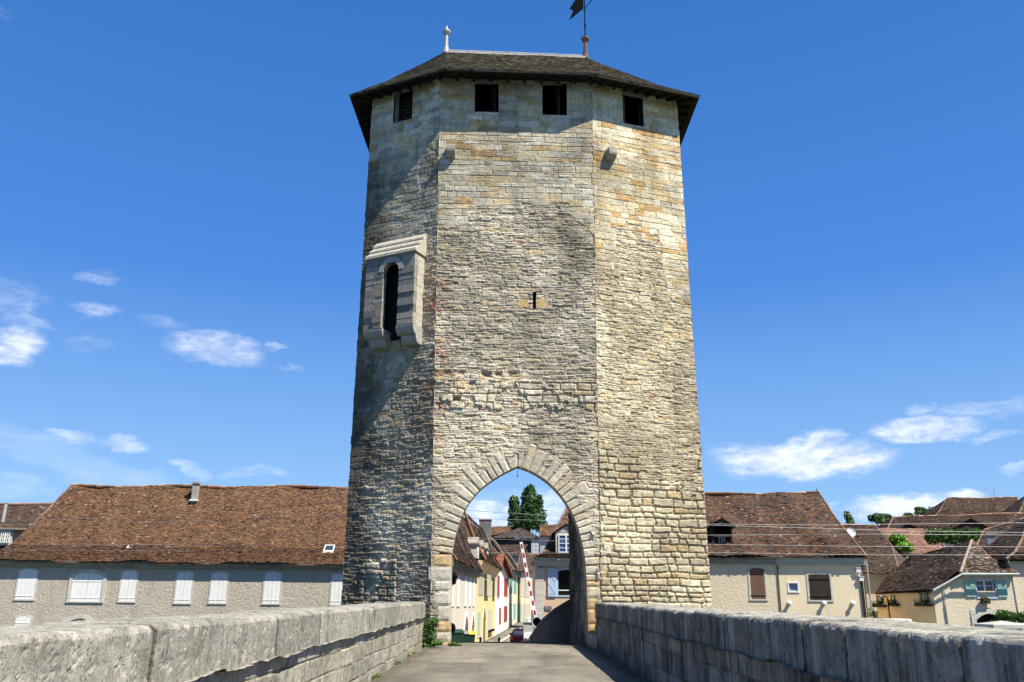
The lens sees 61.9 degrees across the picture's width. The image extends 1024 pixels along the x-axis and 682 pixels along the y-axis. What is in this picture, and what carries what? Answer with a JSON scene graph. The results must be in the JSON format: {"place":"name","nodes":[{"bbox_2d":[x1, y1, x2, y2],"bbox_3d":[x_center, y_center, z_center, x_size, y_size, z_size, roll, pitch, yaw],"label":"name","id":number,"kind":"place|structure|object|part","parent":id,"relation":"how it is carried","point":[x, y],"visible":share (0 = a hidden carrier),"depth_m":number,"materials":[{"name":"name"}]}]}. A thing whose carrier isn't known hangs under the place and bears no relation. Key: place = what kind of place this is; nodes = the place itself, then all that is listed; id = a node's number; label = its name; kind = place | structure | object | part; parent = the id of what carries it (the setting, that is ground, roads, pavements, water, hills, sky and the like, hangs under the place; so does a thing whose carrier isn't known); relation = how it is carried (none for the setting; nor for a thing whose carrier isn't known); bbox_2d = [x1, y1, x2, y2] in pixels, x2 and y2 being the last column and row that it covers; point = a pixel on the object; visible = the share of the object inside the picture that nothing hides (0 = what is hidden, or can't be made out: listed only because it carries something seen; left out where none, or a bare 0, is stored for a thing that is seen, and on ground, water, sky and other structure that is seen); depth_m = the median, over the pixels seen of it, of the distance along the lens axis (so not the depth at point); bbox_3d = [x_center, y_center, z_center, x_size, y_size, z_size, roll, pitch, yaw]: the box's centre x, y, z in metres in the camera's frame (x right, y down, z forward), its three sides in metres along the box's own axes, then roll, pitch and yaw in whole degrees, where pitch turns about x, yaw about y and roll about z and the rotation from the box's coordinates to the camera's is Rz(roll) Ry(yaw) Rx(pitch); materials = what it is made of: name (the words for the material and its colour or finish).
{"place":"outdoors","nodes":[
{"label":"outdoors","id":0,"kind":"place"},
{"bbox_2d":[0,544,957,552],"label":"overhead cable","id":1,"kind":"object","parent":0,"point":[505,552],"visible":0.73,"depth_m":44.80,"materials":[{"name":"grey metal"}]},
{"bbox_2d":[0,534,959,544],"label":"overhead cable","id":2,"kind":"object","parent":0,"point":[471,538],"visible":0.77,"depth_m":45.10,"materials":[{"name":"grey metal"}]},
{"bbox_2d":[24,516,977,524],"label":"overhead cable","id":3,"kind":"object","parent":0,"point":[483,518],"visible":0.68,"depth_m":45.17,"materials":[{"name":"grey metal"}]},
{"bbox_2d":[370,622,650,681],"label":"road","id":4,"kind":"structure","parent":0,"point":[492,659],"depth_m":20.44,"materials":[{"name":"concrete"}]},
{"bbox_2d":[422,612,443,647],"bbox_3d":[-2.577,9.243,27.336,0.850,1.180,0.373,0,-17,0],"label":"plant","id":5,"kind":"object","parent":4,"relation":"on","point":[430,630],"visible":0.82,"depth_m":27.23,"materials":[{"name":"green plant"}]},
{"bbox_2d":[448,642,461,645],"bbox_3d":[-1.867,9.898,27.841,0.489,0.176,0.269,0,-17,0],"label":"weed tuft","id":6,"kind":"object","parent":4,"relation":"on","point":[454,644],"visible":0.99,"depth_m":27.78,"materials":[{"name":"green plant"}]},
{"bbox_2d":[451,629,463,641],"bbox_3d":[-3.262,17.206,49.107,1.040,1.170,0.920,0,-17,0],"label":"wheelie bin","id":7,"kind":"object","parent":4,"relation":"on","point":[457,635],"visible":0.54,"depth_m":48.79,"materials":[{"name":"green plastic"}]},
{"bbox_2d":[463,630,469,641],"bbox_3d":[-3.040,17.758,50.507,1.040,1.170,0.920,0,-17,0],"label":"wheelie bin","id":8,"kind":"object","parent":4,"relation":"on","point":[466,635],"visible":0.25,"depth_m":50.21,"materials":[{"name":"green plastic"}]},
{"bbox_2d":[468,631,475,641],"bbox_3d":[-2.685,17.944,50.974,1.040,1.170,0.920,0,-17,0],"label":"wheelie bin","id":9,"kind":"object","parent":4,"relation":"on","point":[471,638],"visible":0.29,"depth_m":50.67,"materials":[{"name":"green plastic"}]},
{"bbox_2d":[368,647,648,681],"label":"grit","id":10,"kind":"object","parent":4,"relation":"on","point":[389,670],"visible":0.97,"depth_m":20.27,"materials":[{"name":"grey gravel"}]},
{"bbox_2d":[509,628,522,641],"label":"parked car","id":11,"kind":"object","parent":4,"relation":"on","point":[516,634],"visible":0.21,"depth_m":66.46,"materials":[{"name":"red paint"}]},
{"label":"rear window","id":12,"kind":"part","parent":11,"relation":"part of","materials":[{"name":"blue glass"}]},
{"bbox_2d":[341,0,711,649],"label":"gate tower","id":13,"kind":"structure","parent":4,"relation":"on","point":[525,295],"depth_m":31.89,"materials":[{"name":"stone"}]},
{"bbox_2d":[393,85,417,122],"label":"window","id":14,"kind":"structure","parent":13,"relation":"in","point":[400,104],"depth_m":35.41,"materials":[{"name":"wood"}]},
{"bbox_2d":[470,79,497,111],"bbox_3d":[-1.150,-9.790,34.656,1.165,1.480,0.650,1,-17,-2],"label":"window","id":15,"kind":"structure","parent":13,"relation":"in","point":[478,81],"depth_m":34.56,"materials":[{"name":"stone"}]},
{"bbox_2d":[533,80,561,114],"bbox_3d":[1.432,-9.740,34.743,1.171,1.557,0.650,1,-17,-2],"label":"window","id":16,"kind":"structure","parent":13,"relation":"in","point":[544,82],"depth_m":34.65,"materials":[{"name":"wood"}]},
{"bbox_2d":[621,90,647,126],"bbox_3d":[4.985,-9.455,35.379,1.223,1.515,0.650,6,-18,-18],"label":"window","id":17,"kind":"structure","parent":13,"relation":"in","point":[641,117],"depth_m":35.35,"materials":[{"name":"stone"}]},
{"bbox_2d":[520,542,536,641],"bbox_3d":[0.948,15.205,49.992,1.046,6.680,0.598,0,-17,0],"label":"boom barrier","id":18,"kind":"object","parent":4,"relation":"on","point":[527,629],"visible":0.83,"depth_m":49.63,"materials":[{"name":"white metal"}]},
{"bbox_2d":[532,617,540,626],"bbox_3d":[1.432,16.944,48.686,0.593,2.319,0.340,-2,-17,7],"label":"signal lamp","id":19,"kind":"object","parent":4,"relation":"on","point":[536,621],"visible":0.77,"depth_m":48.86,"materials":[{"name":"metal"}]},
{"bbox_2d":[0,502,1023,532],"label":"overhead cable","id":20,"kind":"object","parent":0,"point":[514,513],"visible":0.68,"depth_m":44.66,"materials":[{"name":"grey metal"}]},
{"bbox_2d":[0,0,1023,536],"label":"sky","id":21,"kind":"structure","parent":0,"point":[183,183],"materials":[{"name":"blue"}]},
{"bbox_2d":[708,552,851,554],"bbox_3d":[32.221,10.993,45.135,45.300,0.848,0.017,0,-17,0],"label":"overhead cable","id":22,"kind":"object","parent":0,"point":[784,553],"visible":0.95,"depth_m":45.02,"materials":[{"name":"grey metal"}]},
{"bbox_2d":[974,621,1023,629],"bbox_3d":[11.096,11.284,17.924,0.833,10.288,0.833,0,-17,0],"label":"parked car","id":23,"kind":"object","parent":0,"point":[1005,625],"depth_m":19.09,"materials":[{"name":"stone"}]},
{"bbox_3d":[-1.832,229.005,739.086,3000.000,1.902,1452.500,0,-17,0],"label":"ground","id":24,"kind":"structure","parent":0,"visible":0},
{"bbox_2d":[0,503,56,548],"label":"tiled house","id":25,"kind":"structure","parent":24,"relation":"on","point":[13,527],"depth_m":62.02,"materials":[{"name":"tile"}]},
{"bbox_2d":[0,482,347,625],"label":"long house","id":26,"kind":"structure","parent":24,"relation":"on","point":[195,565],"depth_m":50.94,"materials":[{"name":"tile"}]},
{"bbox_2d":[13,614,32,625],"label":"window","id":27,"kind":"structure","parent":26,"relation":"in","point":[24,619],"depth_m":49.10,"materials":[{"name":"wood"}]},
{"bbox_2d":[13,568,39,600],"bbox_3d":[-28.255,14.158,49.728,1.202,1.851,0.150,1,-17,-2],"label":"window","id":28,"kind":"structure","parent":26,"relation":"in","point":[27,579],"depth_m":49.67,"materials":[{"name":"wood"}]},
{"bbox_2d":[62,614,91,621],"bbox_3d":[-24.944,16.959,49.028,1.939,2.387,0.150,1,-17,-2],"label":"doorway","id":29,"kind":"structure","parent":26,"relation":"in","point":[81,616],"depth_m":49.25,"materials":[{"name":"stone"}]},
{"bbox_2d":[66,569,107,602],"bbox_3d":[-24.794,14.294,49.840,2.138,1.893,0.170,1,-17,-2],"label":"window","id":30,"kind":"structure","parent":26,"relation":"in","point":[99,582],"depth_m":49.80,"materials":[{"name":"wood"}]},
{"bbox_2d":[117,569,139,602],"bbox_3d":[-22.437,14.331,49.951,1.059,1.888,0.150,1,-17,-2],"label":"window","id":31,"kind":"structure","parent":26,"relation":"in","point":[130,578],"depth_m":49.89,"materials":[{"name":"wood"}]},
{"bbox_2d":[173,570,194,603],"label":"window","id":32,"kind":"structure","parent":26,"relation":"in","point":[180,596],"depth_m":50.01,"materials":[{"name":"wood"}]},
{"bbox_2d":[207,571,229,603],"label":"window","id":33,"kind":"structure","parent":26,"relation":"in","point":[217,576],"depth_m":50.10,"materials":[{"name":"wood"}]},
{"bbox_2d":[261,571,282,604],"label":"window","id":34,"kind":"structure","parent":26,"relation":"in","point":[269,589],"depth_m":50.22,"materials":[{"name":"wood"}]},
{"bbox_2d":[329,572,342,605],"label":"window","id":35,"kind":"structure","parent":26,"relation":"in","point":[336,588],"depth_m":50.37,"materials":[{"name":"wood"}]},
{"bbox_2d":[449,523,483,641],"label":"stained white house","id":36,"kind":"structure","parent":24,"relation":"on","point":[467,569],"depth_m":62.95,"materials":[{"name":"paint"}]},
{"bbox_2d":[452,584,454,606],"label":"window","id":37,"kind":"structure","parent":36,"relation":"in","point":[453,586],"depth_m":55.86,"materials":[{"name":"wood"}]},
{"bbox_2d":[451,572,457,585],"bbox_3d":[-3.647,14.100,49.923,0.984,1.196,0.420,-4,-18,13],"label":"wall lantern","id":38,"kind":"object","parent":36,"relation":"attached to","point":[454,576],"depth_m":49.80,"materials":[{"name":"metal"}]},
{"bbox_2d":[456,573,460,606],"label":"window","id":39,"kind":"structure","parent":36,"relation":"in","point":[459,575],"depth_m":58.67,"materials":[{"name":"wood"}]},
{"bbox_2d":[464,575,466,606],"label":"window","id":40,"kind":"structure","parent":36,"relation":"in","point":[465,578],"depth_m":63.04,"materials":[{"name":"wood"}]},
{"bbox_2d":[464,611,468,630],"bbox_3d":[-3.444,21.289,63.282,0.160,2.384,3.531,0,-17,3],"label":"doorway","id":41,"kind":"structure","parent":36,"relation":"in","point":[466,627],"depth_m":63.63,"materials":[{"name":"brown wood"}]},
{"bbox_2d":[468,576,471,606],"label":"window","id":42,"kind":"structure","parent":36,"relation":"in","point":[470,578],"depth_m":66.45,"materials":[{"name":"wood"}]},
{"bbox_2d":[471,613,474,631],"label":"doorway","id":43,"kind":"structure","parent":36,"relation":"in","point":[472,624],"depth_m":68.38,"materials":[{"name":"brown wood"}]},
{"bbox_2d":[472,577,474,606],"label":"window","id":44,"kind":"structure","parent":36,"relation":"in","point":[473,604],"depth_m":68.91,"materials":[{"name":"wood"}]},
{"bbox_2d":[464,511,501,641],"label":"yellow house","id":45,"kind":"structure","parent":24,"relation":"on","point":[486,591],"depth_m":79.13,"materials":[{"name":"paint"}]},
{"bbox_2d":[477,612,480,637],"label":"window","id":46,"kind":"structure","parent":45,"relation":"in","point":[478,613],"depth_m":72.88,"materials":[{"name":"paint"}]},
{"bbox_2d":[482,605,485,641],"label":"doorway","id":47,"kind":"structure","parent":45,"relation":"in","point":[484,612],"depth_m":78.78,"materials":[{"name":"beige paint"}]},
{"bbox_2d":[488,609,491,629],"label":"window","id":48,"kind":"structure","parent":45,"relation":"in","point":[490,610],"depth_m":84.31,"materials":[{"name":"wood"}]},
{"bbox_2d":[452,554,513,634],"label":"gabled white house","id":49,"kind":"structure","parent":24,"relation":"on","point":[501,606],"depth_m":102.43,"materials":[{"name":"paint"}]},
{"bbox_2d":[497,575,499,597],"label":"window","id":50,"kind":"structure","parent":49,"relation":"in","point":[498,576],"depth_m":96.97,"materials":[{"name":"red paint"}]},
{"bbox_2d":[499,607,500,624],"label":"window","id":51,"kind":"structure","parent":49,"relation":"in","point":[499,607],"depth_m":98.87,"materials":[{"name":"red paint"}]},
{"bbox_2d":[504,605,506,622],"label":"window","id":52,"kind":"structure","parent":49,"relation":"in","point":[505,606],"depth_m":109.06,"materials":[{"name":"red paint"}]},
{"bbox_2d":[504,577,507,597],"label":"window","id":53,"kind":"structure","parent":49,"relation":"in","point":[505,579],"depth_m":110.52,"materials":[{"name":"red paint"}]},
{"bbox_2d":[476,527,520,626],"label":"teal shuttered house","id":54,"kind":"structure","parent":24,"relation":"on","point":[512,601],"depth_m":126.25,"materials":[{"name":"paint"}]},
{"bbox_2d":[491,526,510,547],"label":"red roofed house","id":55,"kind":"structure","parent":24,"relation":"on","point":[497,530],"depth_m":176.88,"materials":[{"name":"tile"}]},
{"bbox_2d":[492,528,538,570],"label":"tent roofed house","id":56,"kind":"structure","parent":24,"relation":"on","point":[517,536],"depth_m":160.89,"materials":[{"name":"tile"}]},
{"bbox_2d":[512,554,537,621],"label":"house","id":57,"kind":"structure","parent":24,"relation":"on","point":[524,606],"depth_m":141.47,"materials":[{"name":"paint"}]},
{"bbox_2d":[521,603,524,621],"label":"window","id":58,"kind":"structure","parent":57,"relation":"in","point":[522,606],"depth_m":140.23,"materials":[{"name":"wood"}]},
{"bbox_2d":[521,577,525,595],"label":"window","id":59,"kind":"structure","parent":57,"relation":"in","point":[523,583],"depth_m":141.42,"materials":[{"name":"wood"}]},
{"bbox_2d":[525,578,529,597],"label":"window","id":60,"kind":"structure","parent":57,"relation":"in","point":[526,595],"depth_m":141.44,"materials":[{"name":"stone"}]},
{"bbox_2d":[524,603,530,620],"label":"window","id":61,"kind":"structure","parent":57,"relation":"in","point":[529,604],"depth_m":140.54,"materials":[{"name":"wood"}]},
{"bbox_2d":[507,483,547,534],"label":"twin crowned tree","id":62,"kind":"object","parent":24,"relation":"on","point":[532,503],"visible":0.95,"depth_m":171.34,"materials":[{"name":"green plant"}]},
{"bbox_2d":[539,524,556,552],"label":"red house","id":63,"kind":"structure","parent":24,"relation":"on","point":[545,532],"depth_m":117.89,"materials":[{"name":"tile"}]},
{"bbox_2d":[531,508,569,630],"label":"pink corner house","id":64,"kind":"structure","parent":24,"relation":"on","point":[550,576],"depth_m":53.99,"materials":[{"name":"paint"}]},
{"bbox_2d":[547,568,569,596],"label":"window","id":65,"kind":"structure","parent":64,"relation":"in","point":[561,576],"depth_m":54.00,"materials":[{"name":"blue paint"}]},
{"bbox_2d":[520,597,596,645],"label":"ramp wall","id":66,"kind":"structure","parent":24,"relation":"on","point":[553,625],"depth_m":39.07,"materials":[{"name":"stone"}]},
{"bbox_2d":[704,488,872,617],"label":"cream house","id":67,"kind":"structure","parent":24,"relation":"on","point":[814,576],"depth_m":50.19,"materials":[{"name":"paint"}]},
{"bbox_2d":[747,566,767,600],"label":"window","id":68,"kind":"structure","parent":67,"relation":"in","point":[759,574],"depth_m":49.90,"materials":[{"name":"wood"}]},
{"bbox_2d":[787,582,799,592],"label":"window","id":69,"kind":"structure","parent":67,"relation":"in","point":[793,587],"depth_m":49.80,"materials":[{"name":"glass"}]},
{"bbox_2d":[806,572,833,601],"bbox_3d":[17.904,14.304,49.673,1.455,1.662,0.150,-1,-17,4],"label":"window","id":70,"kind":"structure","parent":67,"relation":"in","point":[813,582],"depth_m":49.61,"materials":[{"name":"wood"}]},
{"bbox_2d":[843,511,854,523],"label":"background tree","id":71,"kind":"object","parent":24,"relation":"on","point":[850,520],"visible":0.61,"depth_m":93.27,"materials":[{"name":"green plant"}]},
{"bbox_2d":[867,607,877,617],"bbox_3d":[19.713,16.231,46.323,0.587,3.393,0.531,0,-17,0],"label":"rose bush","id":72,"kind":"object","parent":24,"relation":"on","point":[873,612],"visible":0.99,"depth_m":46.66,"materials":[{"name":"green plant"}]},
{"bbox_2d":[867,513,879,525],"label":"background tree","id":73,"kind":"object","parent":24,"relation":"on","point":[870,518],"visible":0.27,"depth_m":88.56,"materials":[{"name":"green plant"}]},
{"bbox_2d":[842,524,907,617],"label":"narrow house","id":74,"kind":"structure","parent":24,"relation":"on","point":[883,563],"depth_m":57.88,"materials":[{"name":"tile"}]},
{"bbox_2d":[847,527,855,536],"bbox_3d":[22.238,12.794,55.925,0.574,1.134,0.728,-10,-20,31],"label":"satellite dish","id":75,"kind":"object","parent":74,"relation":"attached to","point":[851,531],"visible":0.73,"depth_m":56.03,"materials":[{"name":"white plastic"}]},
{"bbox_2d":[878,595,890,617],"bbox_3d":[21.065,16.366,47.855,0.580,4.053,0.260,0,-17,0],"label":"street lamp","id":76,"kind":"object","parent":24,"relation":"on","point":[880,596],"visible":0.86,"depth_m":48.32,"materials":[{"name":"metal"}]},
{"bbox_2d":[874,513,894,524],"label":"background tree","id":77,"kind":"object","parent":24,"relation":"on","point":[880,518],"visible":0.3,"depth_m":85.92,"materials":[{"name":"green plant"}]},
{"bbox_2d":[882,618,911,620],"bbox_3d":[20.771,16.422,45.939,1.397,2.814,1.830,0,-17,0],"label":"parked van","id":78,"kind":"object","parent":24,"relation":"on","point":[897,618],"visible":0.02,"depth_m":46.46,"materials":[{"name":"white metal"}]},
{"bbox_2d":[888,533,913,553],"bbox_3d":[27.132,16.985,58.701,1.937,7.513,1.400,0,-17,0],"label":"bright shrub","id":79,"kind":"object","parent":24,"relation":"on","point":[898,539],"visible":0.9,"depth_m":59.24,"materials":[{"name":"green plant"}]},
{"bbox_2d":[902,513,912,515],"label":"background tree","id":80,"kind":"object","parent":24,"relation":"on","point":[907,514],"visible":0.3,"depth_m":137.35,"materials":[{"name":"green plant"}]},
{"bbox_2d":[879,528,944,556],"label":"rib tiled house","id":81,"kind":"structure","parent":24,"relation":"on","point":[913,538],"depth_m":66.79,"materials":[{"name":"tile"}]},
{"bbox_2d":[914,506,934,514],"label":"background tree","id":82,"kind":"object","parent":24,"relation":"on","point":[921,510],"visible":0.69,"depth_m":127.50,"materials":[{"name":"green plant"}]},
{"bbox_2d":[875,539,1019,626],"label":"hipped house","id":83,"kind":"structure","parent":24,"relation":"on","point":[954,584],"depth_m":47.97,"materials":[{"name":"beige stone"}]},
{"bbox_2d":[871,600,886,606],"bbox_3d":[21.912,15.694,50.989,0.933,0.415,0.741,-11,-20,33],"label":"flower box","id":84,"kind":"object","parent":83,"relation":"attached to","point":[877,604],"visible":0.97,"depth_m":50.93,"materials":[{"name":"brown wood"}]},
{"bbox_2d":[887,599,898,605],"bbox_3d":[22.321,15.309,49.948,0.713,0.415,0.569,-11,-20,33],"label":"flower box","id":85,"kind":"object","parent":83,"relation":"attached to","point":[892,603],"visible":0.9,"depth_m":49.89,"materials":[{"name":"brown wood"}]},
{"bbox_2d":[920,593,927,601],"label":"window","id":86,"kind":"structure","parent":83,"relation":"in","point":[923,596],"depth_m":48.22,"materials":[{"name":"grey glass"}]},
{"bbox_2d":[914,599,934,605],"bbox_3d":[23.106,14.664,47.858,1.178,0.415,0.914,-11,-20,33],"label":"flower box","id":87,"kind":"object","parent":83,"relation":"attached to","point":[923,603],"visible":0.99,"depth_m":47.81,"materials":[{"name":"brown wood"}]},
{"bbox_2d":[970,609,999,626],"bbox_3d":[26.381,16.538,46.942,2.050,3.471,0.450,0,-17,0],"label":"doorway","id":88,"kind":"structure","parent":83,"relation":"in","point":[985,615],"depth_m":47.20,"materials":[{"name":"stone"}]},
{"bbox_2d":[980,596,990,603],"bbox_3d":[26.220,14.338,47.282,0.578,0.415,0.315,0,-17,0],"label":"flower box","id":89,"kind":"object","parent":83,"relation":"attached to","point":[985,600],"visible":1,"depth_m":47.22,"materials":[{"name":"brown wood"}]},
{"bbox_2d":[965,579,1007,598],"bbox_3d":[26.409,13.833,47.648,2.329,1.046,0.265,0,-17,0],"label":"window","id":90,"kind":"structure","parent":83,"relation":"in","point":[980,584],"depth_m":47.62,"materials":[{"name":"blue paint"}]},
{"bbox_2d":[877,512,1023,545],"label":"barn","id":91,"kind":"structure","parent":24,"relation":"on","point":[984,520],"depth_m":79.58,"materials":[{"name":"tile"}]},
{"bbox_2d":[923,527,981,544],"bbox_3d":[31.897,17.329,60.675,4.297,8.084,1.403,0,-17,0],"label":"clipped hedge","id":92,"kind":"object","parent":24,"relation":"on","point":[966,535],"visible":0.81,"depth_m":61.31,"materials":[{"name":"green plant"}]},
{"bbox_2d":[922,497,1017,514],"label":"hilltop house","id":93,"kind":"structure","parent":24,"relation":"on","point":[957,505],"depth_m":93.31,"materials":[{"name":"tile"}]},
{"bbox_2d":[976,517,1023,547],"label":"dark roofed house","id":94,"kind":"structure","parent":24,"relation":"on","point":[988,535],"depth_m":59.02,"materials":[{"name":"beige paint"}]},
{"bbox_2d":[981,518,1023,629],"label":"corner house","id":95,"kind":"structure","parent":24,"relation":"on","point":[1008,550],"depth_m":49.25,"materials":[{"name":"tile"}]},
{"bbox_2d":[991,609,1023,622],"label":"garden shrub","id":96,"kind":"object","parent":24,"relation":"on","point":[1005,615],"visible":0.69,"depth_m":45.85,"materials":[{"name":"green plant"}]},
{"bbox_2d":[1003,496,1023,512],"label":"dark gabled house","id":97,"kind":"structure","parent":24,"relation":"on","point":[1017,506],"depth_m":90.20,"materials":[{"name":"tile"}]},
{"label":"pavement","id":98,"kind":"structure","parent":0,"visible":0},
{"bbox_2d":[459,517,498,554],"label":"chimney house","id":99,"kind":"structure","parent":98,"relation":"on","point":[485,524],"depth_m":94.45,"materials":[{"name":"concrete"}]},
{"label":"river","id":100,"kind":"structure","parent":0,"visible":0},
{"bbox_3d":[-0.053,12.918,21.144,7.300,8.880,72.000,0,-17,0],"label":"stone bridge","id":101,"kind":"object","parent":100,"relation":"on","visible":0},
{"bbox_2d":[0,601,425,681],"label":"parapet wall","id":102,"kind":"structure","parent":101,"relation":"on","point":[365,642],"depth_m":7.83,"materials":[{"name":"stone"}]},
{"bbox_2d":[451,623,455,632],"bbox_3d":[-3.107,15.056,43.450,0.491,1.344,0.150,-10,-20,30],"label":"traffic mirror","id":103,"kind":"object","parent":101,"relation":"on","point":[453,627],"visible":0.36,"depth_m":43.48,"materials":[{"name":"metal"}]},
{"bbox_2d":[594,602,1023,681],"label":"parapet wall","id":104,"kind":"structure","parent":101,"relation":"on","point":[660,643],"depth_m":8.47,"materials":[{"name":"stone"}]}
]}

